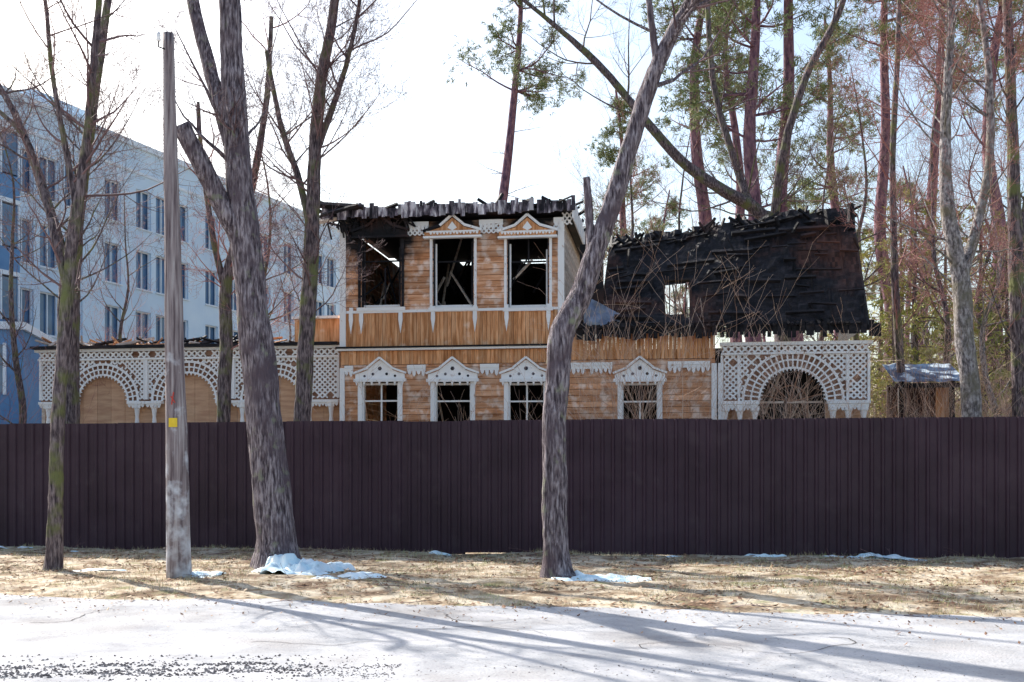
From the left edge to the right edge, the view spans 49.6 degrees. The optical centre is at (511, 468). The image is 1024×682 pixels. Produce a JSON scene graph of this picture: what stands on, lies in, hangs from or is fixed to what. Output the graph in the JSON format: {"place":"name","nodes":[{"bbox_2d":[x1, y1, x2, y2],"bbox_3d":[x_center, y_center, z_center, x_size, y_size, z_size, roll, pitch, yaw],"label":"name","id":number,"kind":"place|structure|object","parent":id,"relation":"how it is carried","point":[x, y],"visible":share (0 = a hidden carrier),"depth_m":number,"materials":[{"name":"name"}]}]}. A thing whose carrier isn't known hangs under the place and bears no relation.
{"place":"outdoors","nodes":[
{"label":"outdoors","id":0,"kind":"place"},
{"bbox_2d":[0,85,339,421],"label":"walls","id":1,"kind":"structure","parent":0,"point":[198,314],"depth_m":60.05,"materials":[{"name":"paint"}]},
{"bbox_2d":[2,131,332,416],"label":"glazing","id":2,"kind":"structure","parent":1,"relation":"attached to","point":[51,304],"depth_m":58.48,"materials":[{"name":"blue glass"}]},
{"bbox_2d":[0,130,336,418],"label":"window frames","id":3,"kind":"structure","parent":1,"relation":"attached to","point":[20,289],"depth_m":58.97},
{"bbox_2d":[0,594,1023,681],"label":"road","id":4,"kind":"structure","parent":0,"point":[569,641],"depth_m":10.13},
{"bbox_2d":[0,654,964,681],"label":"dirt clods","id":5,"kind":"object","parent":4,"relation":"on","point":[151,674],"visible":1,"depth_m":8.80,"materials":[{"name":"black soil"}]},
{"bbox_2d":[0,543,1023,617],"bbox_3d":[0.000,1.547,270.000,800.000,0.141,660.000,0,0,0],"label":"ground","id":6,"kind":"structure","parent":0,"point":[794,599],"depth_m":14.98,"materials":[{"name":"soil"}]},
{"bbox_2d":[0,321,56,423],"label":"office annex","id":7,"kind":"object","parent":6,"relation":"on","point":[36,334],"visible":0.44,"depth_m":36.66,"materials":[{"name":"blue"}]},
{"bbox_2d":[0,296,97,423],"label":"brush undergrowth","id":8,"kind":"object","parent":6,"relation":"on","point":[28,395],"visible":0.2,"depth_m":25.51,"materials":[{"name":"brown plant"}]},
{"bbox_2d":[0,23,110,423],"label":"bare tree","id":9,"kind":"object","parent":6,"relation":"on","point":[15,368],"visible":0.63,"depth_m":29.07,"materials":[{"name":"brown plant"}]},
{"bbox_2d":[0,0,181,423],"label":"ash tree","id":10,"kind":"object","parent":6,"relation":"on","point":[72,416],"visible":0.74,"depth_m":24.49,"materials":[{"name":"brown plant"}]},
{"bbox_2d":[0,0,244,570],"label":"young linden tree","id":11,"kind":"object","parent":6,"relation":"on","point":[66,265],"visible":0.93,"depth_m":16.98,"materials":[{"name":"brown plant"}]},
{"bbox_2d":[75,141,193,420],"bbox_3d":[-10.516,-3.772,30.958,3.811,10.865,3.339,0,0,12],"label":"bare tree","id":12,"kind":"object","parent":6,"relation":"on","point":[122,319],"visible":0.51,"depth_m":30.98,"materials":[{"name":"brown plant"}]},
{"bbox_2d":[156,31,191,578],"bbox_3d":[-4.863,-2.314,15.997,0.488,7.935,0.355,0,0,0],"label":"utility pole","id":13,"kind":"object","parent":6,"relation":"on","point":[178,555],"visible":0.99,"depth_m":15.90,"materials":[{"name":"grey wood"}]},
{"bbox_2d":[30,315,340,423],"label":"arcaded wing","id":14,"kind":"structure","parent":6,"relation":"on","point":[109,397],"depth_m":29.90,"materials":[{"name":"white wood"}]},
{"bbox_2d":[122,0,301,568],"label":"linden tree","id":15,"kind":"object","parent":6,"relation":"on","point":[236,213],"visible":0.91,"depth_m":17.40,"materials":[{"name":"grey plant"}]},
{"bbox_2d":[160,0,328,421],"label":"ash tree","id":16,"kind":"object","parent":6,"relation":"on","point":[226,278],"visible":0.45,"depth_m":25.39,"materials":[{"name":"brown plant"}]},
{"bbox_2d":[187,71,332,411],"bbox_3d":[-7.352,-5.237,32.722,4.249,13.828,4.850,0,0,-1],"label":"bare tree","id":17,"kind":"object","parent":6,"relation":"on","point":[266,272],"visible":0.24,"depth_m":33.15,"materials":[{"name":"brown plant"}]},
{"bbox_2d":[264,224,324,408],"bbox_3d":[-7.840,-3.486,37.955,2.871,10.328,2.797,0,0,15],"label":"bare tree","id":18,"kind":"object","parent":6,"relation":"on","point":[289,331],"visible":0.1,"depth_m":37.84,"materials":[{"name":"brown plant"}]},
{"bbox_2d":[180,0,416,420],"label":"alder tree","id":19,"kind":"object","parent":6,"relation":"on","point":[311,199],"visible":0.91,"depth_m":23.87,"materials":[{"name":"brown plant"}]},
{"bbox_2d":[297,180,386,314],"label":"bare tree","id":20,"kind":"object","parent":6,"relation":"on","point":[339,254],"visible":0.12,"depth_m":42.22,"materials":[{"name":"brown plant"}]},
{"bbox_2d":[0,546,926,581],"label":"snow","id":21,"kind":"structure","parent":6,"relation":"on","point":[291,563],"depth_m":16.60,"materials":[{"name":"white snow"}]},
{"bbox_2d":[0,417,1023,557],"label":"corrugated metal fence","id":22,"kind":"object","parent":6,"relation":"on","point":[920,487],"visible":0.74,"depth_m":20.34,"materials":[{"name":"metal"}]},
{"bbox_2d":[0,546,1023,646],"bbox_3d":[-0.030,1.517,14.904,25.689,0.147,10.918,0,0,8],"label":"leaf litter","id":23,"kind":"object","parent":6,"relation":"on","point":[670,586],"visible":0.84,"depth_m":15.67,"materials":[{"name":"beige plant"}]},
{"bbox_2d":[0,537,1023,618],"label":"fallen twigs","id":24,"kind":"object","parent":6,"relation":"on","point":[519,583],"visible":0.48,"depth_m":16.15,"materials":[{"name":"brown wood"}]},
{"bbox_2d":[442,0,586,201],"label":"pine tree","id":25,"kind":"object","parent":6,"relation":"on","point":[516,70],"visible":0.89,"depth_m":49.68,"materials":[{"name":"green plant"}]},
{"bbox_2d":[341,218,714,420],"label":"board walls","id":26,"kind":"structure","parent":6,"relation":"on","point":[380,329],"depth_m":28.11,"materials":[{"name":"brown wood"}]},
{"bbox_2d":[34,195,872,422],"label":"white lace trim","id":27,"kind":"structure","parent":26,"relation":"attached to","point":[451,371],"depth_m":28.09,"materials":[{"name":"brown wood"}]},
{"bbox_2d":[301,193,880,420],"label":"charred timbers","id":28,"kind":"object","parent":6,"relation":"on","point":[454,283],"visible":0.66,"depth_m":28.92,"materials":[{"name":"black wood"}]},
{"bbox_2d":[583,299,619,329],"bbox_3d":[2.241,-3.880,27.697,0.900,1.000,0.340,0,0,8],"label":"crumpled sheet","id":29,"kind":"object","parent":28,"relation":"on","point":[604,314],"visible":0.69,"depth_m":27.76,"materials":[{"name":"metal"}]},
{"bbox_2d":[536,111,663,262],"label":"bare tree","id":30,"kind":"object","parent":6,"relation":"on","point":[579,168],"visible":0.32,"depth_m":45.63,"materials":[{"name":"brown plant"}]},
{"bbox_2d":[311,222,913,420],"bbox_3d":[2.071,-1.973,24.952,14.293,7.158,7.294,0,0,0],"label":"sapling thicket","id":31,"kind":"object","parent":6,"relation":"on","point":[690,381],"visible":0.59,"depth_m":24.99,"materials":[{"name":"brown plant"}]},
{"bbox_2d":[579,90,684,264],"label":"pine tree","id":32,"kind":"object","parent":6,"relation":"on","point":[606,155],"visible":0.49,"depth_m":55.46,"materials":[{"name":"green plant"}]},
{"bbox_2d":[570,46,703,344],"bbox_3d":[4.800,-6.702,40.000,5.889,16.792,5.160,0,0,1],"label":"bare tree","id":33,"kind":"object","parent":6,"relation":"on","point":[632,225],"visible":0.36,"depth_m":39.74,"materials":[{"name":"brown plant"}]},
{"bbox_2d":[539,0,778,577],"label":"maple tree","id":34,"kind":"object","parent":6,"relation":"on","point":[556,561],"visible":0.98,"depth_m":15.88,"materials":[{"name":"grey plant"}]},
{"bbox_2d":[611,44,740,348],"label":"bare tree","id":35,"kind":"object","parent":6,"relation":"on","point":[695,222],"visible":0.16,"depth_m":43.76,"materials":[{"name":"brown plant"}]},
{"bbox_2d":[504,0,881,341],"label":"leaning ash tree","id":36,"kind":"object","parent":6,"relation":"on","point":[744,199],"visible":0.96,"depth_m":35.85,"materials":[{"name":"brown plant"}]},
{"bbox_2d":[636,0,772,347],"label":"pine tree","id":37,"kind":"object","parent":6,"relation":"on","point":[696,39],"visible":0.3,"depth_m":43.88,"materials":[{"name":"green plant"}]},
{"bbox_2d":[659,0,805,341],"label":"pine tree","id":38,"kind":"object","parent":6,"relation":"on","point":[734,122],"visible":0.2,"depth_m":55.61,"materials":[{"name":"green plant"}]},
{"bbox_2d":[656,0,861,341],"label":"pine tree","id":39,"kind":"object","parent":6,"relation":"on","point":[754,66],"visible":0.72,"depth_m":40.91,"materials":[{"name":"green plant"}]},
{"bbox_2d":[739,0,827,340],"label":"pine tree","id":40,"kind":"object","parent":6,"relation":"on","point":[788,45],"visible":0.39,"depth_m":42.64,"materials":[{"name":"green plant"}]},
{"bbox_2d":[722,340,867,418],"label":"porch wall","id":41,"kind":"structure","parent":6,"relation":"on","point":[838,412],"depth_m":27.16,"materials":[{"name":"wood"}]},
{"bbox_2d":[738,59,885,375],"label":"bare tree","id":42,"kind":"object","parent":6,"relation":"on","point":[821,331],"visible":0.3,"depth_m":44.05,"materials":[{"name":"brown plant"}]},
{"bbox_2d":[635,166,1005,415],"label":"distant woodland","id":43,"kind":"object","parent":6,"relation":"on","point":[674,210],"visible":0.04,"depth_m":74.51,"materials":[{"name":"plant"}]},
{"bbox_2d":[775,13,880,340],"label":"pine tree","id":44,"kind":"object","parent":6,"relation":"on","point":[824,161],"visible":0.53,"depth_m":57.13,"materials":[{"name":"green plant"}]},
{"bbox_2d":[818,330,859,340],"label":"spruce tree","id":45,"kind":"object","parent":6,"relation":"on","point":[828,338],"visible":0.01,"depth_m":62.08,"materials":[{"name":"green plant"}]},
{"bbox_2d":[795,11,953,416],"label":"bare tree","id":46,"kind":"object","parent":6,"relation":"on","point":[855,337],"visible":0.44,"depth_m":40.12,"materials":[{"name":"brown plant"}]},
{"bbox_2d":[835,230,919,417],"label":"spruce tree","id":47,"kind":"object","parent":6,"relation":"on","point":[865,255],"visible":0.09,"depth_m":49.93,"materials":[{"name":"green plant"}]},
{"bbox_2d":[867,310,917,417],"bbox_3d":[11.709,-1.506,33.913,3.049,6.989,3.412,0,0,21],"label":"spruce tree","id":48,"kind":"object","parent":6,"relation":"on","point":[885,317],"visible":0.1,"depth_m":33.98,"materials":[{"name":"green plant"}]},
{"bbox_2d":[823,0,971,417],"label":"pine tree","id":49,"kind":"object","parent":6,"relation":"on","point":[883,68],"visible":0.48,"depth_m":45.70,"materials":[{"name":"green plant"}]},
{"bbox_2d":[792,0,1003,415],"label":"birch tree","id":50,"kind":"object","parent":6,"relation":"on","point":[895,288],"visible":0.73,"depth_m":29.93,"materials":[{"name":"brown plant"}]},
{"bbox_2d":[772,278,1023,417],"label":"brush undergrowth","id":51,"kind":"object","parent":6,"relation":"on","point":[1005,405],"visible":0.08,"depth_m":28.25,"materials":[{"name":"brown plant"}]},
{"bbox_2d":[860,185,957,417],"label":"spruce tree","id":52,"kind":"object","parent":6,"relation":"on","point":[902,302],"visible":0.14,"depth_m":42.96,"materials":[{"name":"green plant"}]},
{"bbox_2d":[846,110,983,416],"bbox_3d":[13.541,-5.443,37.986,3.975,14.300,3.873,0,0,-17],"label":"bare tree","id":53,"kind":"object","parent":6,"relation":"on","point":[910,188],"visible":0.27,"depth_m":37.98,"materials":[{"name":"brown plant"}]},
{"bbox_2d":[882,363,959,417],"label":"garden shed","id":54,"kind":"structure","parent":6,"relation":"on","point":[930,392],"depth_m":29.74,"materials":[{"name":"brown wood"}]},
{"bbox_2d":[822,0,1023,416],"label":"maple tree","id":55,"kind":"object","parent":6,"relation":"on","point":[961,263],"visible":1,"depth_m":24.50,"materials":[{"name":"grey plant"}]},
{"bbox_2d":[858,84,995,398],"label":"bare tree","id":56,"kind":"object","parent":6,"relation":"on","point":[927,339],"visible":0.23,"depth_m":51.91,"materials":[{"name":"brown plant"}]},
{"bbox_2d":[868,196,990,416],"bbox_3d":[13.030,-3.318,36.126,4.827,11.065,5.402,0,0,16],"label":"spruce tree","id":57,"kind":"object","parent":6,"relation":"on","point":[915,339],"visible":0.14,"depth_m":35.91,"materials":[{"name":"green plant"}]},
{"bbox_2d":[873,190,985,415],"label":"spruce tree","id":58,"kind":"object","parent":6,"relation":"on","point":[944,265],"visible":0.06,"depth_m":47.96,"materials":[{"name":"green plant"}]},
{"bbox_2d":[862,0,1003,382],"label":"pine tree","id":59,"kind":"object","parent":6,"relation":"on","point":[939,104],"visible":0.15,"depth_m":54.69,"materials":[{"name":"green plant"}]},
{"bbox_2d":[855,0,1023,400],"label":"bare tree","id":60,"kind":"object","parent":6,"relation":"on","point":[945,308],"visible":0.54,"depth_m":32.72,"materials":[{"name":"brown plant"}]},
{"bbox_2d":[903,57,1023,416],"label":"bare tree","id":61,"kind":"object","parent":6,"relation":"on","point":[983,270],"visible":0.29,"depth_m":35.89,"materials":[{"name":"brown plant"}]},
{"bbox_2d":[914,0,1023,414],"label":"pine tree","id":62,"kind":"object","parent":6,"relation":"on","point":[996,190],"visible":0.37,"depth_m":43.89,"materials":[{"name":"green plant"}]},
{"bbox_2d":[932,202,1008,415],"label":"spruce tree","id":63,"kind":"object","parent":6,"relation":"on","point":[989,319],"visible":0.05,"depth_m":40.78,"materials":[{"name":"green plant"}]},
{"bbox_2d":[937,107,1023,416],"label":"bare tree","id":64,"kind":"object","parent":6,"relation":"on","point":[983,324],"visible":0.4,"depth_m":30.80,"materials":[{"name":"brown plant"}]},
{"bbox_2d":[938,0,1023,324],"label":"bare tree","id":65,"kind":"object","parent":6,"relation":"on","point":[994,197],"visible":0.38,"depth_m":34.18,"materials":[{"name":"plant"}]},
{"bbox_2d":[942,0,1023,416],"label":"birch tree","id":66,"kind":"object","parent":6,"relation":"on","point":[1016,308],"visible":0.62,"depth_m":26.87,"materials":[{"name":"brown plant"}]},
{"bbox_2d":[960,184,1023,409],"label":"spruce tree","id":67,"kind":"object","parent":6,"relation":"on","point":[1002,311],"visible":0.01,"depth_m":45.20,"materials":[{"name":"green plant"}]},
{"bbox_2d":[973,226,1011,416],"bbox_3d":[15.738,-2.800,35.100,4.834,9.900,4.319,0,0,21],"label":"spruce tree","id":68,"kind":"object","parent":6,"relation":"on","point":[1007,340],"visible":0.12,"depth_m":34.97,"materials":[{"name":"green plant"}]},
{"bbox_2d":[983,0,1023,156],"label":"pine tree","id":69,"kind":"object","parent":6,"relation":"on","point":[998,63],"visible":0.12,"depth_m":50.62,"materials":[{"name":"green plant"}]},
{"bbox_2d":[0,0,1023,416],"label":"sky","id":70,"kind":"structure","parent":0,"point":[443,126],"materials":[{"name":"white"}]},
{"bbox_2d":[604,208,865,328],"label":"charred roof slope","id":71,"kind":"structure","parent":0,"point":[767,262],"depth_m":28.17,"materials":[{"name":"black wood"}]}
]}

